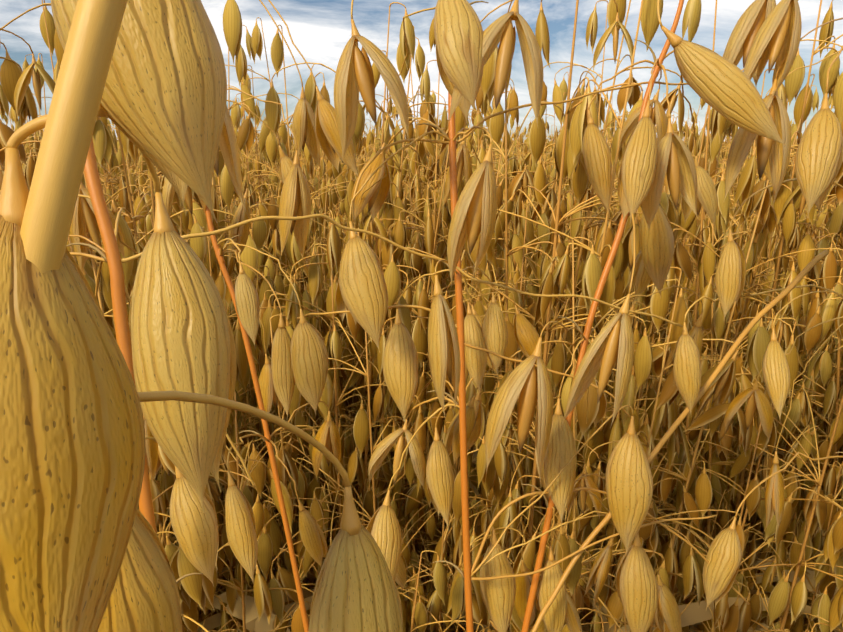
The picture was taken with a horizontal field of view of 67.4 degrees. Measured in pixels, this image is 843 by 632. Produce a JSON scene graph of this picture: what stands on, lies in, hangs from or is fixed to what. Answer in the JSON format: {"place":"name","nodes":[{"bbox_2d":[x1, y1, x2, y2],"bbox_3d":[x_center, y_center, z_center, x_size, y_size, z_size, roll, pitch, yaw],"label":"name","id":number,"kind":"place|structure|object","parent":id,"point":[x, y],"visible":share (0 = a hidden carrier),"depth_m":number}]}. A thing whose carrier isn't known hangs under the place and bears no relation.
{"place":"outdoors","nodes":[
{"label":"outdoors","id":0,"kind":"place"},
{"bbox_2d":[0,0,402,631],"bbox_3d":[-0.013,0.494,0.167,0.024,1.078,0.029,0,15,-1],"label":"oat plant","id":1,"kind":"object","parent":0,"point":[82,548],"visible":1,"depth_m":0.03},
{"bbox_2d":[0,0,842,142],"label":"sky","id":2,"kind":"structure","parent":0,"point":[321,30]},
{"bbox_2d":[66,0,842,631],"bbox_3d":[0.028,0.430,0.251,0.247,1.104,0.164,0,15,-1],"label":"oat plants","id":3,"kind":"object","parent":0,"point":[764,32],"visible":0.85,"depth_m":0.14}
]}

